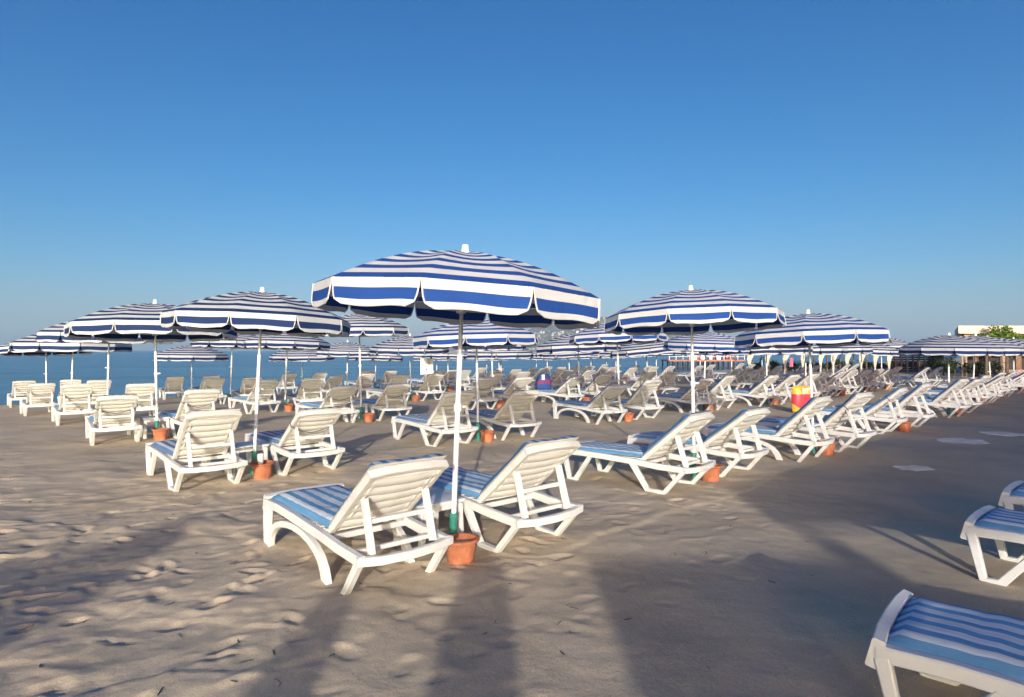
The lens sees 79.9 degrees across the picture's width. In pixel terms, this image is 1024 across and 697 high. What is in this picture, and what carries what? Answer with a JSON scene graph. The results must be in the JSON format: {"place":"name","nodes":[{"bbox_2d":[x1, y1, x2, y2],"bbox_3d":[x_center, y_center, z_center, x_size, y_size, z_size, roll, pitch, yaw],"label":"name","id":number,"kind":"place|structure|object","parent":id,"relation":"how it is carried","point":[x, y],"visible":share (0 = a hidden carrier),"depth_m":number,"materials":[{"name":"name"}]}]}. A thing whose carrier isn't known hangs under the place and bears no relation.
{"place":"outdoors","nodes":[
{"label":"outdoors","id":0,"kind":"place"},
{"bbox_2d":[0,350,960,404],"bbox_3d":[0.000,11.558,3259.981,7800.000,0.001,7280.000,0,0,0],"label":"sea","id":1,"kind":"structure","parent":0,"point":[135,366],"depth_m":74.34,"materials":[{"name":"liquid"}]},
{"bbox_2d":[661,355,744,369],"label":"pier","id":2,"kind":"structure","parent":1,"relation":"in","point":[727,358],"depth_m":62.09,"materials":[{"name":"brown wood"}]},
{"bbox_2d":[0,358,1023,696],"bbox_3d":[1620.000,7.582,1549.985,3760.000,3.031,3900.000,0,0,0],"label":"sand ground","id":3,"kind":"structure","parent":0,"point":[842,548],"depth_m":4.28,"materials":[{"name":"beige sand"}]},
{"bbox_2d":[7,380,35,407],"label":"sun lounger","id":4,"kind":"object","parent":3,"relation":"on","point":[19,390],"visible":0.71,"depth_m":19.52,"materials":[{"name":"beige plastic"}]},
{"bbox_2d":[20,383,57,415],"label":"sun lounger","id":5,"kind":"object","parent":3,"relation":"on","point":[40,394],"visible":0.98,"depth_m":16.29,"materials":[{"name":"white plastic"}]},
{"bbox_2d":[0,341,92,382],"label":"beach parasol","id":6,"kind":"object","parent":3,"relation":"on","point":[4,348],"visible":0.3,"depth_m":20.65,"materials":[{"name":"blue fabric"}]},
{"bbox_2d":[8,333,131,383],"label":"beach parasol","id":7,"kind":"object","parent":3,"relation":"on","point":[27,343],"visible":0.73,"depth_m":15.84,"materials":[{"name":"blue fabric"}]},
{"bbox_2d":[51,383,94,425],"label":"sun lounger","id":8,"kind":"object","parent":3,"relation":"on","point":[78,397],"visible":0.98,"depth_m":13.44,"materials":[{"name":"white plastic"}]},
{"bbox_2d":[75,380,111,409],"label":"sun lounger","id":9,"kind":"object","parent":3,"relation":"on","point":[99,387],"visible":0.34,"depth_m":17.10,"materials":[{"name":"white plastic"}]},
{"bbox_2d":[35,320,171,394],"bbox_3d":[-9.236,0.583,13.985,2.616,2.778,2.638,2,0,0],"label":"beach parasol","id":10,"kind":"object","parent":3,"relation":"on","point":[54,333],"visible":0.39,"depth_m":12.94,"materials":[{"name":"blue fabric"}]},
{"bbox_2d":[85,394,141,445],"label":"sun lounger","id":11,"kind":"object","parent":3,"relation":"on","point":[119,409],"visible":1,"depth_m":10.12,"materials":[{"name":"white plastic"}]},
{"bbox_2d":[125,383,154,415],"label":"sun lounger","id":12,"kind":"object","parent":3,"relation":"on","point":[145,392],"visible":0.62,"depth_m":14.12,"materials":[{"name":"white plastic"}]},
{"bbox_2d":[64,299,237,427],"bbox_3d":[-6.246,0.506,10.722,2.602,2.742,2.664,-2,-2,0],"label":"beach parasol","id":13,"kind":"object","parent":3,"relation":"on","point":[131,322],"visible":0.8,"depth_m":9.93,"materials":[{"name":"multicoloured fabric"}]},
{"bbox_2d":[139,415,169,438],"bbox_3d":[-6.402,1.413,10.951,0.420,0.386,0.420,0,0,-41],"label":"side table","id":14,"kind":"object","parent":3,"relation":"on","point":[146,419],"visible":0.85,"depth_m":10.88,"materials":[{"name":"white plastic"}]},
{"bbox_2d":[159,376,184,399],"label":"sun lounger","id":15,"kind":"object","parent":3,"relation":"on","point":[173,383],"visible":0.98,"depth_m":22.66,"materials":[{"name":"beige plastic"}]},
{"bbox_2d":[158,388,219,438],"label":"sun lounger","id":16,"kind":"object","parent":3,"relation":"on","point":[199,399],"visible":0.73,"depth_m":10.85,"materials":[{"name":"white plastic"}]},
{"bbox_2d":[152,345,228,388],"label":"beach parasol","id":17,"kind":"object","parent":3,"relation":"on","point":[184,353],"visible":0.88,"depth_m":22.39,"materials":[{"name":"blue fabric"}]},
{"bbox_2d":[145,408,247,491],"bbox_3d":[-3.808,1.125,7.312,0.702,0.910,1.750,0,0,-42],"label":"sun lounger","id":18,"kind":"object","parent":3,"relation":"on","point":[204,433],"visible":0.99,"depth_m":6.88,"materials":[{"name":"white plastic"}]},
{"bbox_2d":[202,378,226,403],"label":"sun lounger","id":19,"kind":"object","parent":3,"relation":"on","point":[213,383],"visible":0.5,"depth_m":19.32,"materials":[{"name":"beige plastic"}]},
{"bbox_2d":[189,334,257,396],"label":"beach parasol","id":20,"kind":"object","parent":3,"relation":"on","point":[233,344],"visible":0.52,"depth_m":19.03,"materials":[{"name":"blue fabric"}]},
{"bbox_2d":[231,377,261,402],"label":"sun lounger","id":21,"kind":"object","parent":3,"relation":"on","point":[248,383],"visible":0.56,"depth_m":20.19,"materials":[{"name":"beige plastic"}]},
{"bbox_2d":[224,440,268,477],"bbox_3d":[-3.365,1.400,7.751,0.420,0.386,0.420,0,0,-41],"label":"side table","id":22,"kind":"object","parent":3,"relation":"on","point":[246,446],"visible":0.37,"depth_m":7.67,"materials":[{"name":"white plastic"}]},
{"bbox_2d":[228,379,280,413],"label":"sun lounger","id":23,"kind":"object","parent":3,"relation":"on","point":[268,386],"visible":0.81,"depth_m":15.62,"materials":[{"name":"white plastic"}]},
{"bbox_2d":[160,287,350,476],"bbox_3d":[-3.132,0.555,7.523,2.130,2.628,2.179,2,-2,0],"label":"beach parasol","id":24,"kind":"object","parent":3,"relation":"on","point":[261,312],"visible":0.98,"depth_m":6.88,"materials":[{"name":"multicoloured fabric"}]},
{"bbox_2d":[250,460,274,479],"bbox_3d":[-3.022,1.486,7.398,0.284,0.225,0.284,0,1,-14],"label":"terracotta pot","id":25,"kind":"object","parent":3,"relation":"on","point":[263,470],"visible":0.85,"depth_m":7.31,"materials":[{"name":"orange ceramic"}]},
{"bbox_2d":[241,331,329,410],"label":"beach parasol","id":26,"kind":"object","parent":3,"relation":"on","point":[284,341],"visible":0.81,"depth_m":15.52,"materials":[{"name":"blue fabric"}]},
{"bbox_2d":[276,373,297,394],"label":"sun lounger","id":27,"kind":"object","parent":3,"relation":"on","point":[291,378],"visible":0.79,"depth_m":25.20,"materials":[{"name":"beige plastic"}]},
{"bbox_2d":[245,406,344,475],"bbox_3d":[-2.916,1.152,8.138,0.702,0.844,1.782,0,0,-41],"label":"sun lounger","id":28,"kind":"object","parent":3,"relation":"on","point":[310,425],"visible":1,"depth_m":7.68,"materials":[{"name":"white plastic"}]},
{"bbox_2d":[269,349,334,379],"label":"beach parasol","id":29,"kind":"object","parent":3,"relation":"on","point":[304,355],"visible":0.75,"depth_m":24.85,"materials":[{"name":"blue fabric"}]},
{"bbox_2d":[283,378,324,406],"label":"sun lounger","id":30,"kind":"object","parent":3,"relation":"on","point":[310,390],"visible":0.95,"depth_m":16.34,"materials":[{"name":"white plastic"}]},
{"bbox_2d":[295,385,358,422],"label":"sun lounger","id":31,"kind":"object","parent":3,"relation":"on","point":[339,395],"visible":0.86,"depth_m":12.88,"materials":[{"name":"white plastic"}]},
{"bbox_2d":[316,340,378,384],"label":"beach parasol","id":32,"kind":"object","parent":3,"relation":"on","point":[344,349],"visible":0.86,"depth_m":21.80,"materials":[{"name":"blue fabric"}]},
{"bbox_2d":[263,453,452,594],"bbox_3d":[-1.195,1.143,4.508,0.702,0.897,1.754,0,0,-41],"label":"sun lounger","id":33,"kind":"object","parent":3,"relation":"on","point":[388,493],"visible":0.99,"depth_m":4.08,"materials":[{"name":"white plastic"}]},
{"bbox_2d":[353,373,376,396],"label":"sun lounger","id":34,"kind":"object","parent":3,"relation":"on","point":[366,380],"visible":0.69,"depth_m":22.81,"materials":[{"name":"beige plastic"}]},
{"bbox_2d":[323,314,408,420],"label":"beach parasol","id":35,"kind":"object","parent":3,"relation":"on","point":[365,326],"visible":0.63,"depth_m":12.88,"materials":[{"name":"blue fabric"}]},
{"bbox_2d":[348,349,402,387],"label":"beach parasol","id":36,"kind":"object","parent":3,"relation":"on","point":[398,358],"visible":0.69,"depth_m":27.80,"materials":[{"name":"blue fabric"}]},
{"bbox_2d":[353,383,411,420],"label":"sun lounger","id":37,"kind":"object","parent":3,"relation":"on","point":[391,396],"visible":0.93,"depth_m":13.69,"materials":[{"name":"white plastic"}]},
{"bbox_2d":[366,375,410,401],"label":"sun lounger","id":38,"kind":"object","parent":3,"relation":"on","point":[397,379],"visible":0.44,"depth_m":18.86,"materials":[{"name":"beige plastic"}]},
{"bbox_2d":[369,334,448,400],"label":"beach parasol","id":39,"kind":"object","parent":3,"relation":"on","point":[403,345],"visible":0.84,"depth_m":18.46,"materials":[{"name":"blue fabric"}]},
{"bbox_2d":[402,374,444,400],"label":"sun lounger","id":40,"kind":"object","parent":3,"relation":"on","point":[431,382],"visible":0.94,"depth_m":19.66,"materials":[{"name":"beige plastic"}]},
{"bbox_2d":[393,489,464,545],"bbox_3d":[-0.664,1.380,4.888,0.420,0.386,0.420,0,0,-41],"label":"side table","id":41,"kind":"object","parent":3,"relation":"on","point":[441,500],"visible":0.51,"depth_m":4.84,"materials":[{"name":"white plastic"}]},
{"bbox_2d":[391,390,477,446],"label":"sun lounger","id":42,"kind":"object","parent":3,"relation":"on","point":[443,412],"visible":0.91,"depth_m":9.96,"materials":[{"name":"white plastic"}]},
{"bbox_2d":[421,347,474,390],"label":"beach parasol","id":43,"kind":"object","parent":3,"relation":"in","point":[452,354],"visible":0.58,"depth_m":24.65,"materials":[{"name":"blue fabric"}]},
{"bbox_2d":[311,244,600,533],"bbox_3d":[-0.418,0.535,4.649,2.161,2.654,2.182,2,0,0],"label":"beach parasol","id":44,"kind":"object","parent":3,"relation":"on","point":[463,286],"visible":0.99,"depth_m":3.87,"materials":[{"name":"multicoloured fabric"}]},
{"bbox_2d":[446,533,479,564],"bbox_3d":[-0.377,1.502,4.489,0.284,0.225,0.284,0,-2,-24],"label":"terracotta pot","id":45,"kind":"object","parent":3,"relation":"on","point":[460,550],"visible":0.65,"depth_m":4.40,"materials":[{"name":"orange ceramic"}]},
{"bbox_2d":[413,319,538,440],"bbox_3d":[-0.593,0.650,10.525,2.144,2.463,2.176,-1,-1,0],"label":"beach parasol","id":46,"kind":"object","parent":3,"relation":"on","point":[487,333],"visible":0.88,"depth_m":9.79,"materials":[{"name":"blue fabric"}]},
{"bbox_2d":[467,377,498,409],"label":"sun lounger","id":47,"kind":"object","parent":3,"relation":"on","point":[486,384],"visible":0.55,"depth_m":15.91,"materials":[{"name":"white plastic"}]},
{"bbox_2d":[456,345,525,405],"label":"beach parasol","id":48,"kind":"object","parent":3,"relation":"on","point":[518,347],"visible":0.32,"depth_m":15.98,"materials":[{"name":"blue fabric"}]},
{"bbox_2d":[411,435,582,552],"bbox_3d":[-0.229,1.128,5.292,0.702,0.876,1.754,0,0,-41],"label":"sun lounger","id":49,"kind":"object","parent":3,"relation":"on","point":[526,470],"visible":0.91,"depth_m":4.82,"materials":[{"name":"white plastic"}]},
{"bbox_2d":[467,349,533,382],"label":"beach parasol","id":50,"kind":"object","parent":3,"relation":"on","point":[507,354],"visible":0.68,"depth_m":20.99,"materials":[{"name":"blue fabric"}]},
{"bbox_2d":[460,389,541,440],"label":"sun lounger","id":51,"kind":"object","parent":3,"relation":"on","point":[516,405],"visible":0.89,"depth_m":10.72,"materials":[{"name":"white plastic"}]},
{"bbox_2d":[480,376,532,403],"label":"sun lounger","id":52,"kind":"object","parent":3,"relation":"on","point":[519,383],"visible":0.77,"depth_m":16.78,"materials":[{"name":"white plastic"}]},
{"bbox_2d":[530,376,584,401],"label":"sun lounger","id":53,"kind":"object","parent":3,"relation":"on","point":[571,383],"visible":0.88,"depth_m":17.38,"materials":[{"name":"white plastic"}]},
{"bbox_2d":[535,370,551,389],"bbox_3d":[0.933,0.930,18.134,0.488,0.572,0.268,0,0,-14],"label":"beach bag","id":54,"kind":"object","parent":53,"relation":"on","point":[543,381],"visible":0.99,"depth_m":18.02,"materials":[{"name":"fabric"}]},
{"bbox_2d":[539,347,598,376],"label":"beach parasol","id":55,"kind":"object","parent":3,"relation":"on","point":[562,355],"visible":0.33,"depth_m":23.54,"materials":[{"name":"blue fabric"}]},
{"bbox_2d":[536,331,620,398],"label":"beach parasol","id":56,"kind":"object","parent":3,"relation":"on","point":[560,345],"visible":0.79,"depth_m":17.02,"materials":[{"name":"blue fabric"}]},
{"bbox_2d":[559,373,611,399],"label":"sun lounger","id":57,"kind":"object","parent":3,"relation":"on","point":[596,384],"visible":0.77,"depth_m":18.12,"materials":[{"name":"white plastic"}]},
{"bbox_2d":[552,384,627,424],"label":"sun lounger","id":58,"kind":"object","parent":3,"relation":"on","point":[606,397],"visible":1,"depth_m":13.02,"materials":[{"name":"white plastic"}]},
{"bbox_2d":[569,323,667,420],"bbox_3d":[2.354,0.615,13.521,2.113,2.559,2.138,-2,-2,0],"label":"beach parasol","id":59,"kind":"object","parent":3,"relation":"on","point":[592,337],"visible":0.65,"depth_m":12.95,"materials":[{"name":"multicoloured fabric"}]},
{"bbox_2d":[588,379,663,419],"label":"sun lounger","id":60,"kind":"object","parent":3,"relation":"on","point":[643,392],"visible":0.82,"depth_m":13.73,"materials":[{"name":"white plastic"}]},
{"bbox_2d":[612,372,656,395],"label":"sun lounger","id":61,"kind":"object","parent":3,"relation":"on","point":[640,380],"visible":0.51,"depth_m":19.77,"materials":[{"name":"beige plastic"}]},
{"bbox_2d":[564,410,715,494],"bbox_3d":[1.448,1.137,7.166,1.754,0.876,0.702,-2,-1,43],"label":"sun lounger","id":62,"kind":"object","parent":3,"relation":"on","point":[676,435],"visible":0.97,"depth_m":6.80,"materials":[{"name":"white plastic"}]},
{"bbox_2d":[611,340,680,371],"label":"beach parasol","id":63,"kind":"object","parent":3,"relation":"on","point":[632,349],"visible":0.53,"depth_m":19.47,"materials":[{"name":"blue fabric"}]},
{"bbox_2d":[629,371,679,393],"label":"sun lounger","id":64,"kind":"object","parent":3,"relation":"on","point":[668,377],"visible":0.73,"depth_m":20.51,"materials":[{"name":"beige plastic"}]},
{"bbox_2d":[646,378,714,412],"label":"sun lounger","id":65,"kind":"object","parent":3,"relation":"on","point":[703,385],"visible":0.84,"depth_m":15.23,"materials":[{"name":"white plastic"}]},
{"bbox_2d":[604,285,786,478],"bbox_3d":[2.181,0.549,7.373,2.072,2.632,2.098,0,-2,0],"label":"beach parasol","id":66,"kind":"object","parent":3,"relation":"on","point":[691,311],"visible":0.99,"depth_m":6.80,"materials":[{"name":"fabric"}]},
{"bbox_2d":[627,406,770,476],"bbox_3d":[2.424,1.150,8.030,0.702,0.844,1.782,0,-1,-42],"label":"sun lounger","id":67,"kind":"object","parent":3,"relation":"on","point":[735,426],"visible":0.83,"depth_m":7.56,"materials":[{"name":"white plastic"}]},
{"bbox_2d":[668,375,736,409],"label":"sun lounger","id":68,"kind":"object","parent":3,"relation":"on","point":[722,384],"visible":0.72,"depth_m":16.07,"materials":[{"name":"white plastic"}]},
{"bbox_2d":[663,332,749,410],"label":"beach parasol","id":69,"kind":"object","parent":3,"relation":"on","point":[709,341],"visible":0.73,"depth_m":15.05,"materials":[{"name":"white fabric"}]},
{"bbox_2d":[697,463,722,481],"bbox_3d":[2.341,1.485,7.228,0.284,0.225,0.284,0,-1,-22],"label":"terracotta pot","id":70,"kind":"object","parent":3,"relation":"on","point":[711,474],"visible":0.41,"depth_m":7.13,"materials":[{"name":"orange ceramic"}]},
{"bbox_2d":[713,375,778,406],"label":"sun lounger","id":71,"kind":"object","parent":3,"relation":"on","point":[755,391],"visible":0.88,"depth_m":17.01,"materials":[{"name":"white plastic"}]},
{"bbox_2d":[722,345,812,403],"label":"beach parasol","id":72,"kind":"object","parent":3,"relation":"on","point":[772,350],"visible":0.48,"depth_m":16.60,"materials":[{"name":"blue fabric"}]},
{"bbox_2d":[702,395,834,461],"bbox_3d":[3.770,1.136,9.051,0.702,0.930,1.750,0,-1,-43],"label":"sun lounger","id":73,"kind":"object","parent":3,"relation":"on","point":[805,413],"visible":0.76,"depth_m":8.63,"materials":[{"name":"white plastic"}]},
{"bbox_2d":[736,374,800,403],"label":"sun lounger","id":74,"kind":"object","parent":3,"relation":"on","point":[785,383],"visible":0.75,"depth_m":17.71,"materials":[{"name":"white plastic"}]},
{"bbox_2d":[735,354,824,375],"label":"pavilion","id":75,"kind":"structure","parent":3,"relation":"on","point":[750,358],"depth_m":39.38,"materials":[{"name":"white fabric"}]},
{"bbox_2d":[765,343,848,375],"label":"beach parasol","id":76,"kind":"object","parent":3,"relation":"on","point":[817,350],"visible":0.39,"depth_m":18.32,"materials":[{"name":"blue fabric"}]},
{"bbox_2d":[734,310,891,452],"bbox_3d":[4.514,0.641,9.223,2.133,2.465,2.158,-1,-2,0],"label":"beach parasol","id":77,"kind":"object","parent":3,"relation":"on","point":[807,329],"visible":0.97,"depth_m":8.57,"materials":[{"name":"white fabric"}]},
{"bbox_2d":[754,391,876,451],"bbox_3d":[4.849,1.130,9.868,0.702,0.910,1.750,0,-1,-38],"label":"sun lounger","id":78,"kind":"object","parent":3,"relation":"on","point":[849,407],"visible":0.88,"depth_m":9.40,"materials":[{"name":"white plastic"}]},
{"bbox_2d":[790,371,845,396],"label":"sun lounger","id":79,"kind":"object","parent":3,"relation":"on","point":[834,378],"visible":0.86,"depth_m":20.50,"materials":[{"name":"beige plastic"}]},
{"bbox_2d":[747,357,927,372],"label":"hedge","id":80,"kind":"object","parent":3,"relation":"on","point":[796,366],"visible":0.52,"depth_m":45.87,"materials":[{"name":"green plant"}]},
{"bbox_2d":[821,369,859,394],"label":"sun lounger","id":81,"kind":"object","parent":3,"relation":"on","point":[847,376],"visible":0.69,"depth_m":21.37,"materials":[{"name":"white plastic"}]},
{"bbox_2d":[818,342,872,394],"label":"beach parasol","id":82,"kind":"object","parent":3,"relation":"on","point":[857,348],"visible":0.36,"depth_m":20.21,"materials":[{"name":"blue fabric"}]},
{"bbox_2d":[822,369,871,392],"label":"sun lounger","id":83,"kind":"object","parent":3,"relation":"on","point":[860,375],"visible":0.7,"depth_m":22.20,"materials":[{"name":"beige plastic"}]},
{"bbox_2d":[813,354,892,372],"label":"pavilion","id":84,"kind":"structure","parent":3,"relation":"on","point":[875,358],"depth_m":38.90,"materials":[{"name":"white fabric"}]},
{"bbox_2d":[815,387,908,433],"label":"sun lounger","id":85,"kind":"object","parent":3,"relation":"on","point":[871,413],"visible":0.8,"depth_m":11.31,"materials":[{"name":"white plastic"}]},
{"bbox_2d":[857,340,898,391],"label":"beach parasol","id":86,"kind":"object","parent":3,"relation":"on","point":[882,350],"visible":0.46,"depth_m":21.88,"materials":[{"name":"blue fabric"}]},
{"bbox_2d":[833,383,933,428],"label":"sun lounger","id":87,"kind":"object","parent":3,"relation":"on","point":[914,394],"visible":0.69,"depth_m":12.07,"materials":[{"name":"white plastic"}]},
{"bbox_2d":[890,367,930,386],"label":"sun lounger","id":88,"kind":"object","parent":3,"relation":"on","point":[916,375],"visible":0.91,"depth_m":25.65,"materials":[{"name":"white plastic"}]},
{"bbox_2d":[890,354,931,371],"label":"wooden screen","id":89,"kind":"object","parent":3,"relation":"on","point":[895,362],"visible":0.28,"depth_m":43.03,"materials":[{"name":"brown wood"}]},
{"bbox_2d":[880,378,970,417],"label":"sun lounger","id":90,"kind":"object","parent":3,"relation":"on","point":[938,400],"visible":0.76,"depth_m":14.09,"materials":[{"name":"white plastic"}]},
{"bbox_2d":[900,378,983,413],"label":"sun lounger","id":91,"kind":"object","parent":3,"relation":"on","point":[970,385],"visible":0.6,"depth_m":14.94,"materials":[{"name":"white plastic"}]},
{"bbox_2d":[865,589,1023,696],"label":"sun lounger","id":92,"kind":"object","parent":3,"relation":"on","point":[954,645],"visible":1,"depth_m":2.45,"materials":[{"name":"blue fabric"}]},
{"bbox_2d":[898,333,1004,414],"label":"beach parasol","id":93,"kind":"object","parent":3,"relation":"on","point":[949,343],"visible":0.96,"depth_m":14.07,"materials":[{"name":"fabric"}]},
{"bbox_2d":[924,375,991,406],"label":"sun lounger","id":94,"kind":"object","parent":3,"relation":"on","point":[984,378],"visible":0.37,"depth_m":16.99,"materials":[{"name":"white plastic"}]},
{"bbox_2d":[930,375,1005,403],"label":"sun lounger","id":95,"kind":"object","parent":3,"relation":"on","point":[995,381],"visible":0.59,"depth_m":17.64,"materials":[{"name":"white plastic"}]},
{"bbox_2d":[963,360,1004,374],"bbox_3d":[27.221,1.308,35.184,2.136,1.300,0.843,0,0,15],"label":"shrub","id":96,"kind":"object","parent":3,"relation":"on","point":[993,367],"visible":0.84,"depth_m":35.11,"materials":[{"name":"green plant"}]},
{"bbox_2d":[954,333,1023,399],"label":"beach parasol","id":97,"kind":"object","parent":3,"relation":"on","point":[1011,348],"visible":0.41,"depth_m":16.74,"materials":[{"name":"blue fabric"}]},
{"bbox_2d":[955,326,1023,376],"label":"beach bar","id":98,"kind":"object","parent":3,"relation":"on","point":[971,330],"visible":0.17,"depth_m":36.25,"materials":[{"name":"brown wood"}]},
{"bbox_2d":[960,505,1023,585],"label":"sun lounger","id":99,"kind":"object","parent":3,"relation":"on","point":[1000,526],"visible":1,"depth_m":4.13,"materials":[{"name":"beige plastic"}]},
{"bbox_2d":[970,330,1023,373],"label":"broadleaf tree","id":100,"kind":"object","parent":3,"relation":"on","point":[1006,335],"visible":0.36,"depth_m":34.29,"materials":[{"name":"green plant"}]},
{"bbox_2d":[998,480,1023,509],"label":"sun lounger","id":101,"kind":"object","parent":3,"relation":"on","point":[1012,493],"visible":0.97,"depth_m":5.05,"materials":[{"name":"beige plastic"}]},
{"bbox_2d":[0,0,1023,349],"label":"sky","id":102,"kind":"structure","parent":0,"point":[858,159],"materials":[{"name":"blue"}]},
{"bbox_2d":[466,317,680,350],"bbox_3d":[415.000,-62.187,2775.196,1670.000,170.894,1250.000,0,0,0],"label":"hill","id":103,"kind":"structure","parent":0,"point":[546,336],"depth_m":2455.92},
{"bbox_2d":[791,386,809,412],"bbox_3d":[7.209,1.258,15.192,0.550,0.660,0.276,0,0,-7],"label":"beach bag","id":104,"kind":"object","parent":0,"point":[800,396],"visible":0.62,"depth_m":15.08,"materials":[{"name":"multicoloured plastic"}]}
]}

